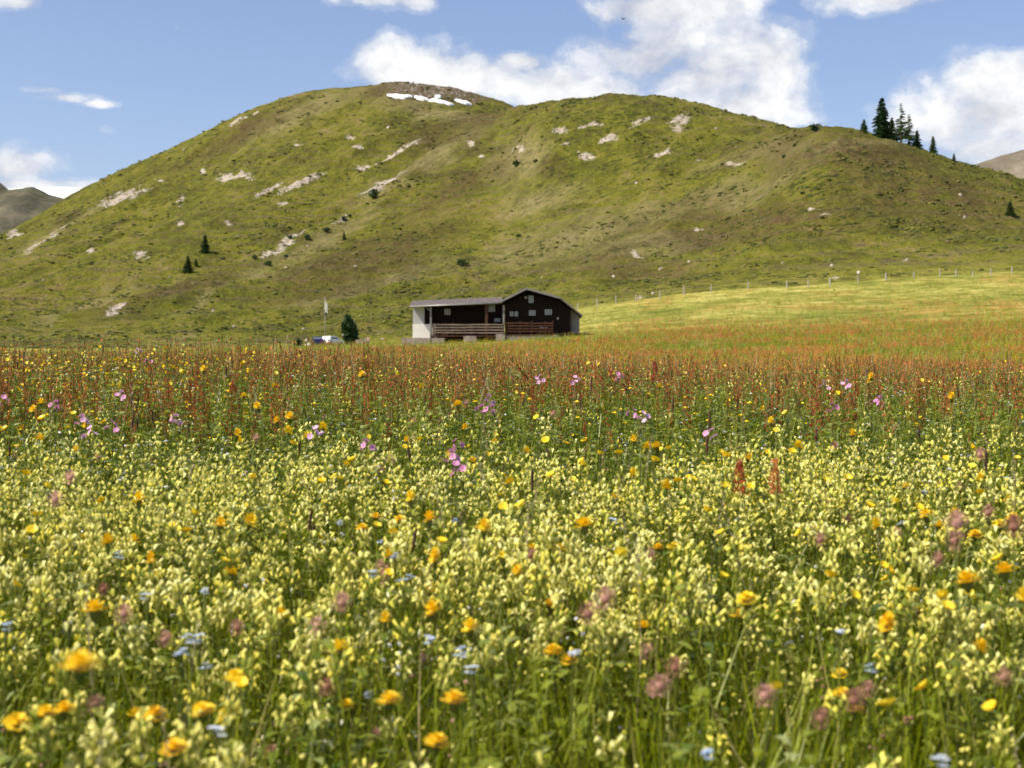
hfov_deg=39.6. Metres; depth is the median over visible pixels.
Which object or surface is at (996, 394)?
common sorrel
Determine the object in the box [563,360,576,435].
common sorrel
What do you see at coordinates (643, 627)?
hawkbit
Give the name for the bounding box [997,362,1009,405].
common sorrel
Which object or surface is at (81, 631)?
yellow rattle
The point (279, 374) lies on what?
common sorrel
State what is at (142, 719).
yellow rattle
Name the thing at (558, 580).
yellow rattle
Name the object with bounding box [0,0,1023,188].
sky
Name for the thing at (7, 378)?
common sorrel
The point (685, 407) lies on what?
buttercup
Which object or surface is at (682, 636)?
yellow rattle
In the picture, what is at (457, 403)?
hawkbit
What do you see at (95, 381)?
common sorrel
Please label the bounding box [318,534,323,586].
buttercup
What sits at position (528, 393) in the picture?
common sorrel
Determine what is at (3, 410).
common sorrel
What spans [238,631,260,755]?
yellow rattle
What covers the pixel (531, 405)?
common sorrel
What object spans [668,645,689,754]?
yellow rattle
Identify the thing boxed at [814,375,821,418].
common sorrel
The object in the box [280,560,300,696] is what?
yellow rattle
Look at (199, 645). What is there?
forget me not
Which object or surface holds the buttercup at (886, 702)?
on the meadow ground at (860, 297)
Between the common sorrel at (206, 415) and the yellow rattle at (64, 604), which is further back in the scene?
the common sorrel at (206, 415)
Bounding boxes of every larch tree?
[888,103,914,142]
[903,114,916,144]
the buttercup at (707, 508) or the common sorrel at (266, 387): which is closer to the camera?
the buttercup at (707, 508)
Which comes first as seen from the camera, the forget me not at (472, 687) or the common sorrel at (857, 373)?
the forget me not at (472, 687)
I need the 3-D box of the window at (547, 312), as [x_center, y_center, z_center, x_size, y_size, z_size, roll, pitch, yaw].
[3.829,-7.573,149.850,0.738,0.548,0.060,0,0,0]
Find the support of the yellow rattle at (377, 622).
on the meadow ground at (860, 297)
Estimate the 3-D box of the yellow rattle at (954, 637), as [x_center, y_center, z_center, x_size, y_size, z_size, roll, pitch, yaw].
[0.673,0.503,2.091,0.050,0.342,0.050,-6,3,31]
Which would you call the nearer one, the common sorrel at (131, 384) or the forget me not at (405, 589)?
the forget me not at (405, 589)
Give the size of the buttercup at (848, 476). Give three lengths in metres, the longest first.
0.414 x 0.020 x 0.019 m
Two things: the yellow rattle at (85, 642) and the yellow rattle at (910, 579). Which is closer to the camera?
the yellow rattle at (85, 642)
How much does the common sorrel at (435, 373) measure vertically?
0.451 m
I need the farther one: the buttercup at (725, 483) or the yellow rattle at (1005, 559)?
the buttercup at (725, 483)
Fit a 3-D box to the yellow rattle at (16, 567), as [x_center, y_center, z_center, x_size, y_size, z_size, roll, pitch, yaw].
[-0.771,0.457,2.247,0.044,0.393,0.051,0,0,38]
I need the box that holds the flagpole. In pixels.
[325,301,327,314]
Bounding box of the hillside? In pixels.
[0,81,1023,348]
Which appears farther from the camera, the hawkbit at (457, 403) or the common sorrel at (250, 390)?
the common sorrel at (250, 390)
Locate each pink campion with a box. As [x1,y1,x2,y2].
[0,394,10,469]
[48,400,62,478]
[74,413,89,434]
[81,425,97,516]
[104,420,118,530]
[114,389,127,463]
[134,347,142,373]
[168,413,182,498]
[307,425,323,492]
[358,438,375,535]
[442,449,460,551]
[446,438,464,609]
[447,460,466,571]
[474,403,487,444]
[484,394,495,468]
[484,403,494,485]
[535,374,545,439]
[570,375,579,425]
[612,372,623,421]
[626,408,637,468]
[636,410,650,452]
[702,427,717,569]
[818,380,830,432]
[826,402,839,461]
[840,379,850,428]
[873,395,885,451]
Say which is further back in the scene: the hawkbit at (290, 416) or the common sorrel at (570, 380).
the common sorrel at (570, 380)
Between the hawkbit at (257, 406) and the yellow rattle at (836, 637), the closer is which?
the yellow rattle at (836, 637)
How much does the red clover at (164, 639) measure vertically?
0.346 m
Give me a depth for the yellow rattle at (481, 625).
2.16 m
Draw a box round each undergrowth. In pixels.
[0,344,1023,767]
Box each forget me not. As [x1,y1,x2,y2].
[0,622,12,767]
[115,551,121,748]
[139,593,152,767]
[173,648,189,767]
[180,633,199,767]
[191,633,203,767]
[198,662,211,760]
[200,588,208,733]
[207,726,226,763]
[338,520,342,620]
[361,691,372,766]
[370,570,377,707]
[391,554,399,752]
[395,574,415,740]
[424,635,435,756]
[453,646,466,767]
[465,665,478,767]
[568,650,580,767]
[609,517,616,558]
[701,748,713,767]
[784,641,806,750]
[832,629,843,759]
[864,663,875,764]
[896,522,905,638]
[917,433,922,464]
[930,754,950,767]
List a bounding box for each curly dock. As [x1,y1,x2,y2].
[650,361,657,390]
[731,458,749,591]
[768,458,783,590]
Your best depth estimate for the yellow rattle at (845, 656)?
2.10 m
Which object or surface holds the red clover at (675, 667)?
on the meadow ground at (860, 297)
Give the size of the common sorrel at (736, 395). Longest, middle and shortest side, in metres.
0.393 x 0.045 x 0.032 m
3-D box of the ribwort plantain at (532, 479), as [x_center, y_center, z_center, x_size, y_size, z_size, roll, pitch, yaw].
[0.039,0.381,2.804,0.009,0.433,0.008,0,0,0]
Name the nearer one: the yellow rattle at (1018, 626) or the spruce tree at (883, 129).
the yellow rattle at (1018, 626)
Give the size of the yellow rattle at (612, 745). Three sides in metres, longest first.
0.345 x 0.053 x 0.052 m
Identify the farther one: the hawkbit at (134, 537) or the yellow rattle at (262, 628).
the hawkbit at (134, 537)
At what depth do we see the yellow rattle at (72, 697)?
1.67 m
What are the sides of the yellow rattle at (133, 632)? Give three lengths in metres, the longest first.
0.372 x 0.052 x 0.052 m
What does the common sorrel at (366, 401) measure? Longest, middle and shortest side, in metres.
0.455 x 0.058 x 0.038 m
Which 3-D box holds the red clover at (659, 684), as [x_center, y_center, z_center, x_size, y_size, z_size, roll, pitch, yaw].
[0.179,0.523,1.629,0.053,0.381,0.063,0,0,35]
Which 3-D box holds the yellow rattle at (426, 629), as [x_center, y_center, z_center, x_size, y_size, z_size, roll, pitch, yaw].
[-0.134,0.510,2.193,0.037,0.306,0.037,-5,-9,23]
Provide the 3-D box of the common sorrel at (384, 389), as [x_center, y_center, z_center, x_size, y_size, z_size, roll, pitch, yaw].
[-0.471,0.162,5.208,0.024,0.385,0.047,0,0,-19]
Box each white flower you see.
[0,370,1023,767]
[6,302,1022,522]
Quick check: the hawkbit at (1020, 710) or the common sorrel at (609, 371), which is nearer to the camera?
the hawkbit at (1020, 710)
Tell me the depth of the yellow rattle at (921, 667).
2.04 m
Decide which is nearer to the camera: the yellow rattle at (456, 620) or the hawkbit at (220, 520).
the yellow rattle at (456, 620)
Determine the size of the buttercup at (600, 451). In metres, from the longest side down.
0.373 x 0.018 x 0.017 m
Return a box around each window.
[444,309,449,314]
[489,305,494,311]
[529,296,533,302]
[529,310,534,314]
[545,310,551,314]
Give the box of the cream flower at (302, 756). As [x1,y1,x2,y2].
[0,378,1023,767]
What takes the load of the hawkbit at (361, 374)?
on the meadow ground at (860, 297)
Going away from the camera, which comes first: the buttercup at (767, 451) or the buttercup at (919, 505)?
the buttercup at (919, 505)
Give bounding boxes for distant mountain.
[0,183,63,233]
[14,187,81,197]
[975,150,1023,178]
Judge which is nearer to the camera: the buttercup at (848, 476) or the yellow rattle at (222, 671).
the yellow rattle at (222, 671)
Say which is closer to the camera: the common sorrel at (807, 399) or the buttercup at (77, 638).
the buttercup at (77, 638)
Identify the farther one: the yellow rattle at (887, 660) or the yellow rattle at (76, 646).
the yellow rattle at (887, 660)
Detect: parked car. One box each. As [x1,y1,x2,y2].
[311,336,322,344]
[322,336,343,344]
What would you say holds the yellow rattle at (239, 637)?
on the meadow ground at (860, 297)
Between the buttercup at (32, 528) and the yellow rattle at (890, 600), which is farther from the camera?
the buttercup at (32, 528)
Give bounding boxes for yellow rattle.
[0,344,1023,767]
[0,556,30,749]
[0,566,29,748]
[0,621,25,767]
[0,640,19,745]
[0,681,26,762]
[0,689,20,767]
[1,637,39,759]
[6,549,37,707]
[8,582,73,746]
[12,599,31,708]
[18,597,39,698]
[20,704,61,767]
[27,567,58,716]
[29,576,55,693]
[36,577,70,698]
[36,613,60,686]
[37,574,69,679]
[47,638,87,755]
[49,622,81,756]
[52,678,86,763]
[63,725,101,767]
[68,592,125,757]
[72,544,113,690]
[74,578,90,737]
[74,625,93,712]
[75,591,98,709]
[76,558,100,716]
[77,571,125,746]
[77,707,119,766]
[84,634,104,729]
[90,627,131,761]
[91,706,120,767]
[107,589,163,749]
[112,609,129,749]
[112,629,132,759]
[120,555,152,686]
[120,614,152,747]
[121,587,153,745]
[125,570,167,767]
[125,706,152,767]
[126,590,157,767]
[129,697,148,759]
[131,688,156,767]
[132,755,146,764]
[141,602,173,732]
[142,648,171,750]
[149,586,180,704]
[157,582,199,746]
[166,568,192,727]
[169,640,208,747]
[169,706,203,767]
[170,558,186,712]
[181,610,195,759]
[182,586,197,727]
[183,676,212,764]
[185,536,216,745]
[191,587,213,746]
[192,628,210,708]
[192,632,210,766]
[197,668,218,746]
[201,738,234,767]
[204,757,214,767]
[206,597,223,698]
[207,588,235,746]
[209,569,231,705]
[211,572,247,700]
[213,649,243,705]
[213,658,238,719]
[213,662,231,740]
[214,742,246,767]
[215,682,242,764]
[218,715,246,767]
[231,615,250,748]
[237,666,260,745]
[237,671,260,754]
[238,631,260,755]
[239,582,277,696]
[240,628,261,767]
[241,574,267,707]
[244,611,264,714]
[245,757,255,766]
[247,544,268,730]
[248,572,269,686]
[248,582,266,718]
[251,624,283,738]
[252,572,277,708]
[254,575,277,759]
[256,588,290,767]
[257,584,284,754]
[258,629,281,767]
[258,682,302,767]
[263,625,280,728]
[266,586,285,738]
[270,704,300,767]
[278,617,313,765]
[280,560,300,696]
[280,640,325,767]
[286,599,314,749]
[294,640,320,764]
[295,650,337,761]
[302,579,332,757]
[302,605,329,752]
[303,601,336,722]
[306,625,327,740]
[307,685,334,767]
[320,568,356,737]
[320,609,338,704]
[321,646,358,767]
[325,634,356,767]
[328,621,361,734]
[329,538,352,639]
[330,566,350,736]
[334,562,391,739]
[336,614,382,746]
[336,621,359,752]
[344,542,373,699]
[352,739,377,767]
[353,593,392,729]
[354,563,383,758]
[355,551,377,686]
[356,592,393,754]
[356,649,381,759]
[358,587,376,676]
[374,571,417,750]
[379,716,403,767]
[383,531,407,687]
[387,600,449,766]
[390,641,417,767]
[403,569,432,718]
[406,628,446,757]
[409,749,430,767]
[410,604,458,724]
[411,560,458,734]
[416,614,431,685]
[426,603,470,764]
[426,644,458,764]
[430,573,455,730]
[435,570,466,734]
[440,648,471,766]
[448,640,478,767]
[453,609,491,741]
[464,552,482,687]
[464,611,510,760]
[467,535,479,642]
[471,626,495,767]
[473,609,495,718]
[475,596,534,762]
[475,635,503,761]
[476,621,503,737]
[476,624,500,761]
[477,572,509,752]
[479,574,506,731]
[481,585,498,702]
[483,609,522,761]
[499,558,532,751]
[499,627,545,757]
[503,552,531,766]
[504,555,547,745]
[505,604,558,765]
[511,542,547,667]
[519,572,534,702]
[521,550,566,753]
[521,624,548,762]
[524,588,569,731]
[528,553,560,751]
[531,543,551,661]
[532,751,546,765]
[535,564,555,715]
[535,595,567,764]
[546,572,579,760]
[551,602,599,756]
[557,554,584,696]
[569,630,606,766]
[575,614,635,742]
[576,568,599,721]
[579,556,622,753]
[581,575,608,765]
[582,608,628,767]
[583,642,614,767]
[586,628,625,762]
[591,614,627,767]
[592,593,628,761]
[594,712,625,764]
[595,629,631,712]
[600,604,624,698]
[607,541,645,692]
[609,599,628,679]
[617,586,644,726]
[622,595,657,720]
[625,630,657,719]
[628,547,657,714]
[629,630,651,764]
[630,585,657,717]
[632,568,660,755]
[633,587,668,763]
[633,618,650,753]
[637,592,671,711]
[644,561,668,681]
[649,560,681,760]
[651,602,678,725]
[652,603,670,677]
[653,631,677,698]
[662,591,688,757]
[663,600,685,723]
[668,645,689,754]
[669,582,686,680]
[669,620,689,726]
[672,570,707,694]
[676,567,704,747]
[687,588,704,708]
[688,558,707,712]
[692,587,727,767]
[700,585,715,708]
[704,724,731,767]
[706,595,760,714]
[720,574,749,762]
[725,583,782,765]
[744,619,766,752]
[761,587,802,755]
[778,617,802,736]
[780,561,826,728]
[783,571,803,696]
[783,654,815,753]
[794,558,830,757]
[800,580,834,765]
[807,561,831,765]
[810,581,862,748]
[823,668,846,767]
[825,551,851,721]
[827,616,875,752]
[832,640,852,767]
[845,583,876,688]
[850,569,875,754]
[850,606,875,764]
[867,727,902,767]
[868,600,896,737]
[873,616,905,752]
[873,634,919,767]
[876,560,905,728]
[877,580,906,723]
[885,526,921,680]
[885,580,915,727]
[887,575,923,754]
[891,605,938,739]
[892,621,926,766]
[895,551,912,734]
[896,529,930,690]
[898,588,943,749]
[902,585,936,689]
[906,581,950,755]
[906,646,932,753]
[907,594,952,754]
[912,539,942,697]
[918,601,933,722]
[919,628,945,753]
[921,595,947,739]
[931,652,966,767]
[942,631,971,754]
[944,592,976,715]
[946,611,981,737]
[946,663,977,751]
[949,601,978,698]
[952,589,984,744]
[954,609,982,721]
[959,652,986,753]
[960,645,1001,767]
[964,600,991,766]
[965,535,1012,724]
[965,584,1003,766]
[972,648,999,760]
[974,614,1009,719]
[977,531,999,697]
[978,613,1023,752]
[984,644,1011,766]
[986,714,1014,767]
[992,579,1023,731]
[1002,649,1023,715]
[1018,611,1023,749]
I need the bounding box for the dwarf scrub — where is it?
[0,82,1023,348]
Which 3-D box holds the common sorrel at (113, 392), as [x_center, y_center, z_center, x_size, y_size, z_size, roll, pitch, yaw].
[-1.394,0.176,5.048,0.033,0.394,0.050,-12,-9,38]
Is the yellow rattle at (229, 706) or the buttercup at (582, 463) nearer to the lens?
the yellow rattle at (229, 706)
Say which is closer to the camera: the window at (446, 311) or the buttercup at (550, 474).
the buttercup at (550, 474)
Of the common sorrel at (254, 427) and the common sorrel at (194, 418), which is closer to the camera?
the common sorrel at (254, 427)
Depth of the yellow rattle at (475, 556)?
2.33 m
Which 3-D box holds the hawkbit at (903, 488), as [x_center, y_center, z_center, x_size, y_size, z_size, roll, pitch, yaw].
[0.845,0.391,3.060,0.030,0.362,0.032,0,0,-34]
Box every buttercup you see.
[0,274,1023,449]
[0,344,1022,493]
[0,579,22,729]
[2,425,6,453]
[11,553,28,647]
[14,524,37,708]
[22,470,30,545]
[33,510,42,571]
[37,415,44,482]
[42,481,51,559]
[42,530,61,635]
[58,533,86,637]
[70,411,86,486]
[72,636,82,752]
[96,496,104,534]
[100,419,106,475]
[152,571,161,675]
[181,527,193,625]
[191,508,220,699]
[220,556,238,669]
[227,503,247,598]
[230,676,252,767]
[249,473,255,534]
[290,440,304,525]
[318,478,331,550]
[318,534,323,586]
[330,473,338,511]
[332,456,354,582]
[332,476,342,522]
[343,460,349,536]
[373,521,396,681]
[383,479,391,512]
[384,568,396,694]
[388,528,397,598]
[402,444,409,517]
[403,536,446,747]
[418,589,444,735]
[487,432,497,506]
[498,502,511,623]
[499,550,505,625]
[505,477,513,519]
[515,499,528,692]
[533,414,537,465]
[541,436,548,482]
[544,470,553,524]
[564,441,576,499]
[578,457,584,514]
[578,460,585,525]
[597,450,603,483]
[611,492,616,553]
[613,546,631,750]
[614,450,622,539]
[637,587,645,728]
[651,442,657,545]
[651,456,659,530]
[653,544,675,673]
[657,446,670,516]
[674,477,681,506]
[690,474,696,560]
[696,505,712,568]
[709,451,729,560]
[716,528,723,641]
[718,449,724,499]
[720,571,749,751]
[721,481,730,535]
[746,482,754,574]
[765,449,773,525]
[768,681,785,767]
[773,427,779,443]
[780,448,795,504]
[782,410,786,462]
[794,527,806,665]
[821,589,860,726]
[823,476,830,558]
[825,570,836,686]
[843,473,852,630]
[862,501,874,598]
[874,565,896,743]
[877,698,896,767]
[880,561,888,681]
[886,497,899,557]
[906,586,918,672]
[914,502,923,585]
[915,679,927,767]
[936,589,951,765]
[941,600,971,767]
[943,455,948,510]
[943,515,965,646]
[968,463,975,529]
[969,590,975,719]
[971,444,976,541]
[972,489,984,565]
[981,700,995,767]
[987,553,1001,718]
[1013,455,1020,483]
[1015,566,1020,641]
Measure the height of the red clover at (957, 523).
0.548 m
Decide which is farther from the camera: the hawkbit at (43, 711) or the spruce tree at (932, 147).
the spruce tree at (932, 147)
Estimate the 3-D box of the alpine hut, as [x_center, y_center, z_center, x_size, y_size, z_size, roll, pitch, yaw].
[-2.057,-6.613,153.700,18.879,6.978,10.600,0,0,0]
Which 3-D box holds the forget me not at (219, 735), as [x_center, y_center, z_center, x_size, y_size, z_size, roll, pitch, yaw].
[-0.302,0.543,1.456,0.027,0.384,0.018,0,0,42]
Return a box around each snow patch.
[387,94,412,98]
[414,96,428,100]
[428,98,454,105]
[455,99,471,104]
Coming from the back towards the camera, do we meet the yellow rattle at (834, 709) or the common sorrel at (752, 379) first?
the common sorrel at (752, 379)
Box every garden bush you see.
[294,338,302,345]
[341,313,359,344]
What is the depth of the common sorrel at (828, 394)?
4.87 m
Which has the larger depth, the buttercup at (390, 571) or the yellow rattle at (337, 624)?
the buttercup at (390, 571)
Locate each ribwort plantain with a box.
[1,344,1014,686]
[130,395,132,435]
[531,467,533,581]
[590,376,591,438]
[705,435,707,561]
[708,410,710,497]
[876,392,878,463]
[984,450,987,528]
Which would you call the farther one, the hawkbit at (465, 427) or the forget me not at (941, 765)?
the hawkbit at (465, 427)
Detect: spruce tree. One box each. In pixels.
[181,256,193,273]
[199,235,210,253]
[859,119,869,134]
[871,98,896,140]
[890,117,899,141]
[911,130,923,149]
[929,136,937,153]
[1003,201,1016,216]
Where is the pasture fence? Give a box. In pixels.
[577,267,1012,309]
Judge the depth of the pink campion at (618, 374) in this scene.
4.72 m
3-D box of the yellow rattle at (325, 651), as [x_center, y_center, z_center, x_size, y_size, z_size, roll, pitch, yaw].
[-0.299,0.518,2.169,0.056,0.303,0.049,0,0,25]
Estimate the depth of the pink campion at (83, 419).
3.58 m
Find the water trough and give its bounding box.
[355,337,369,343]
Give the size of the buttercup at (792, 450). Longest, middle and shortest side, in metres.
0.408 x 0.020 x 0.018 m
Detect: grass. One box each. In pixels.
[0,368,1023,542]
[0,445,1023,767]
[3,274,1023,393]
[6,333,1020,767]
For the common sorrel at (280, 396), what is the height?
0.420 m
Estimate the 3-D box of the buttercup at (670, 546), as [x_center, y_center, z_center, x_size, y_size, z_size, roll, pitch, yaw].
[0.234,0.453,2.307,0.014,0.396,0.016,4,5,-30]
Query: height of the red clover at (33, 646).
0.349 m
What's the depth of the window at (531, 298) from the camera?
149.86 m
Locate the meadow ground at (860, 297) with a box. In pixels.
[2,271,1023,767]
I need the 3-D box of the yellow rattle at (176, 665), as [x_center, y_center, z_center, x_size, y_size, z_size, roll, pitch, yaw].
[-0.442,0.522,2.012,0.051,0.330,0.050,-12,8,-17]
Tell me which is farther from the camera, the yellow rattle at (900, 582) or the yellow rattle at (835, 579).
the yellow rattle at (900, 582)
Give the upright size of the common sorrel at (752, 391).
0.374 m
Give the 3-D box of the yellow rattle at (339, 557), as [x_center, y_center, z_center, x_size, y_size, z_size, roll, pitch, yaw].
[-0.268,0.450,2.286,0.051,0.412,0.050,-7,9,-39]
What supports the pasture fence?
on the meadow ground at (860, 297)
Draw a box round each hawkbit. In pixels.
[1,711,31,767]
[14,424,24,482]
[29,405,36,444]
[32,398,44,449]
[34,433,44,468]
[36,704,57,766]
[50,700,75,766]
[57,649,103,767]
[73,445,81,508]
[80,599,107,695]
[81,422,89,455]
[100,532,113,657]
[125,533,141,583]
[127,707,139,720]
[131,490,146,564]
[143,550,156,712]
[143,705,168,767]
[158,737,189,767]
[188,701,215,767]
[200,365,205,386]
[206,516,227,661]
[217,707,242,738]
[222,566,244,673]
[223,668,246,764]
[226,428,241,511]
[230,437,243,493]
[230,512,257,596]
[254,401,278,474]
[272,416,280,471]
[277,607,294,754]
[281,425,292,483]
[285,411,294,502]
[303,431,308,461]
[318,422,327,448]
[328,638,347,763]
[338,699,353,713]
[354,523,368,533]
[358,370,365,390]
[371,512,379,520]
[376,690,403,767]
[378,610,391,766]
[384,547,396,688]
[388,581,435,743]
[394,514,405,523]
[403,435,415,500]
[405,490,415,643]
[422,510,436,572]
[423,732,449,767]
[424,599,450,767]
[428,547,440,725]
[438,448,454,524]
[440,689,467,767]
[453,400,462,410]
[461,423,468,470]
[461,618,478,756]
[469,455,475,524]
[475,517,492,707]
[504,564,524,689]
[517,446,529,499]
[527,543,536,551]
[542,643,563,758]
[544,599,552,724]
[553,542,565,689]
[560,652,578,765]
[572,516,594,692]
[629,467,637,550]
[630,434,636,446]
[634,620,648,634]
[636,441,650,485]
[652,441,664,479]
[652,543,664,552]
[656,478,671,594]
[730,609,746,745]
[735,591,757,767]
[743,453,753,468]
[754,406,764,459]
[767,416,774,452]
[793,440,804,469]
[811,524,816,614]
[831,668,847,681]
[832,686,851,766]
[848,428,856,490]
[849,705,866,719]
[863,611,895,765]
[869,372,873,408]
[871,517,911,683]
[898,482,909,490]
[915,605,926,616]
[919,509,934,636]
[932,520,945,531]
[940,507,956,587]
[948,391,955,449]
[953,638,988,763]
[954,570,981,763]
[967,529,982,540]
[976,472,984,498]
[991,561,1016,695]
[992,519,1006,530]
[1007,587,1023,759]
[1015,606,1023,767]
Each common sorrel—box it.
[0,334,1023,426]
[0,373,7,400]
[0,399,8,433]
[1,365,9,424]
[3,295,1023,402]
[3,376,16,455]
[5,350,16,418]
[16,386,31,434]
[16,402,30,443]
[18,354,31,411]
[28,368,43,411]
[32,387,45,421]
[32,407,44,437]
[34,393,42,436]
[42,388,51,421]
[43,371,55,418]
[44,363,56,423]
[53,388,70,446]
[56,379,65,430]
[61,369,75,433]
[63,360,74,412]
[65,369,75,424]
[66,380,71,416]
[69,377,89,435]
[72,362,83,419]
[74,366,87,434]
[74,376,79,414]
[83,374,90,409]
[90,379,96,415]
[91,367,100,408]
[91,391,99,431]
[97,369,110,424]
[111,379,119,411]
[113,410,126,453]
[120,379,130,428]
[124,369,134,404]
[125,393,139,440]
[127,415,134,453]
[129,369,135,411]
[135,372,140,413]
[143,392,154,429]
[144,361,157,418]
[145,380,158,429]
[150,374,158,428]
[151,386,161,426]
[159,405,173,451]
[160,370,167,409]
[160,371,174,430]
[160,383,172,449]
[169,378,178,434]
[178,381,187,434]
[181,381,195,464]
[183,363,199,429]
[185,372,199,434]
[191,382,201,441]
[191,404,198,462]
[193,368,200,419]
[195,406,207,451]
[196,379,210,441]
[196,398,209,473]
[200,358,214,413]
[206,399,213,449]
[219,394,233,452]
[225,369,240,439]
[230,374,244,425]
[231,367,239,402]
[242,401,251,448]
[249,367,258,396]
[249,373,259,416]
[250,371,257,417]
[250,414,261,457]
[261,364,270,434]
[268,372,281,434]
[269,387,280,479]
[270,373,278,409]
[273,393,281,441]
[274,384,286,437]
[279,396,291,448]
[281,369,290,424]
[282,363,291,396]
[287,368,296,402]
[294,393,302,431]
[305,385,311,416]
[308,392,316,449]
[328,374,337,415]
[333,386,339,425]
[334,372,343,413]
[338,379,350,428]
[344,398,358,433]
[348,373,359,418]
[349,368,357,409]
[356,372,369,446]
[358,378,369,433]
[363,353,374,399]
[365,401,374,435]
[371,375,379,417]
[380,376,387,405]
[382,416,391,458]
[384,375,395,443]
[387,367,400,416]
[394,367,402,422]
[398,391,413,437]
[400,369,406,439]
[404,366,415,408]
[406,378,416,418]
[411,372,418,411]
[423,368,432,402]
[425,364,436,406]
[428,392,434,439]
[430,388,439,420]
[433,402,441,435]
[435,370,446,411]
[446,371,456,443]
[453,358,464,391]
[454,372,461,409]
[454,374,464,424]
[460,365,472,411]
[470,357,483,405]
[471,360,481,420]
[479,355,488,424]
[493,393,505,438]
[494,358,507,400]
[498,356,506,419]
[515,379,525,424]
[517,358,526,402]
[524,360,535,404]
[525,376,532,419]
[527,389,535,429]
[529,385,540,425]
[531,380,539,419]
[538,365,547,417]
[539,371,549,422]
[554,402,566,446]
[555,371,568,419]
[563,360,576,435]
[564,359,573,405]
[569,372,577,429]
[570,358,582,427]
[572,366,584,411]
[572,380,584,425]
[577,411,592,457]
[581,354,593,422]
[588,354,597,436]
[592,369,603,432]
[597,364,610,419]
[604,409,620,458]
[605,363,618,422]
[613,353,625,411]
[620,366,633,441]
[627,357,635,400]
[652,363,660,408]
[654,391,661,433]
[657,368,669,427]
[662,357,673,416]
[663,397,674,434]
[664,377,672,430]
[670,370,681,418]
[674,359,686,402]
[680,357,693,427]
[683,384,694,434]
[722,387,733,437]
[728,362,740,404]
[732,380,740,418]
[739,380,747,419]
[747,368,757,417]
[751,380,758,416]
[752,377,761,416]
[760,389,769,458]
[764,376,775,443]
[771,370,783,419]
[774,359,781,416]
[774,371,792,434]
[775,386,784,434]
[794,380,800,413]
[796,383,804,434]
[799,372,806,404]
[800,370,808,407]
[804,385,810,419]
[805,389,823,445]
[809,372,822,410]
[809,372,824,418]
[809,390,816,440]
[812,391,826,440]
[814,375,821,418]
[825,376,834,416]
[826,377,837,427]
[833,356,845,402]
[834,374,839,412]
[838,385,849,444]
[838,406,850,457]
[842,385,857,455]
[848,377,858,438]
[852,354,861,403]
[853,382,859,419]
[864,383,874,409]
[872,366,882,423]
[880,385,894,468]
[898,362,912,409]
[901,389,914,434]
[909,377,917,409]
[911,400,922,442]
[914,371,927,431]
[917,380,928,421]
[918,388,928,426]
[920,361,929,412]
[922,367,930,402]
[928,363,938,416]
[934,371,947,423]
[934,372,943,423]
[941,380,952,421]
[942,388,950,431]
[944,377,955,420]
[965,420,976,463]
[974,388,984,425]
[979,393,989,446]
[991,372,1003,445]
[993,376,1003,419]
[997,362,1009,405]
[1007,385,1020,421]
[1011,368,1023,412]
[1011,399,1021,437]
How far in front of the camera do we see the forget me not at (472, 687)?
1.66 m
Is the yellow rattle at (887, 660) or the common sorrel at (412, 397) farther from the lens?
the common sorrel at (412, 397)
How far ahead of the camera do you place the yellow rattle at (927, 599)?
2.07 m
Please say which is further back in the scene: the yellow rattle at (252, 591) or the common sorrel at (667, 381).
the common sorrel at (667, 381)
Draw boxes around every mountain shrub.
[263,260,271,265]
[303,233,310,239]
[368,187,380,197]
[457,258,468,265]
[512,160,520,166]
[810,123,821,131]
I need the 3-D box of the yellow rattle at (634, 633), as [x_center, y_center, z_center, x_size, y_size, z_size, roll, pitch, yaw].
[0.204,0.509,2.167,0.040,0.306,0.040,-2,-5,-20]
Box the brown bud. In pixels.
[0,385,1023,767]
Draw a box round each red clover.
[30,606,56,707]
[38,489,64,659]
[58,470,76,569]
[65,693,106,766]
[95,583,114,696]
[112,602,142,767]
[145,630,173,766]
[228,617,245,739]
[251,433,267,469]
[263,743,276,757]
[296,615,347,762]
[318,676,357,765]
[320,590,353,756]
[368,726,382,741]
[374,559,391,608]
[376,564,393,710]
[418,652,444,722]
[462,399,471,425]
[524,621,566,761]
[527,548,536,671]
[541,410,555,438]
[552,600,601,767]
[581,585,626,767]
[623,643,656,763]
[638,680,658,749]
[644,547,657,628]
[647,672,697,767]
[661,656,686,762]
[752,682,803,767]
[791,706,830,767]
[806,531,825,626]
[829,441,837,516]
[842,513,853,605]
[842,686,893,767]
[849,680,878,764]
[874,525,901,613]
[917,507,1000,767]
[919,549,962,723]
[944,482,966,519]
[944,530,985,723]
[968,503,997,663]
[974,446,996,550]
[983,666,1012,767]
[999,514,1023,767]
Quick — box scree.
[2,82,966,340]
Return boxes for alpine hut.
[402,287,582,344]
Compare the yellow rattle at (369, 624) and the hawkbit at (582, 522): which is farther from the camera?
the hawkbit at (582, 522)
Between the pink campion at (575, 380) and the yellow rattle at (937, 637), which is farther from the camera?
the pink campion at (575, 380)
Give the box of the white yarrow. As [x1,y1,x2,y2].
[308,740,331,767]
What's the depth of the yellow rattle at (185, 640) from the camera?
2.07 m
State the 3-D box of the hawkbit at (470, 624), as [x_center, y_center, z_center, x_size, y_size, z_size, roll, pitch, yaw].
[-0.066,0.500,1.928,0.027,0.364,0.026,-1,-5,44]
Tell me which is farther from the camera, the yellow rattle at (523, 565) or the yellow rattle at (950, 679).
the yellow rattle at (523, 565)
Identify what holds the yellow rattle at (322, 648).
on the meadow ground at (860, 297)
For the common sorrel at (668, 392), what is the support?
on the meadow ground at (860, 297)
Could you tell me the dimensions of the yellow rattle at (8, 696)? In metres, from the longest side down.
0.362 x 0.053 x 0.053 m

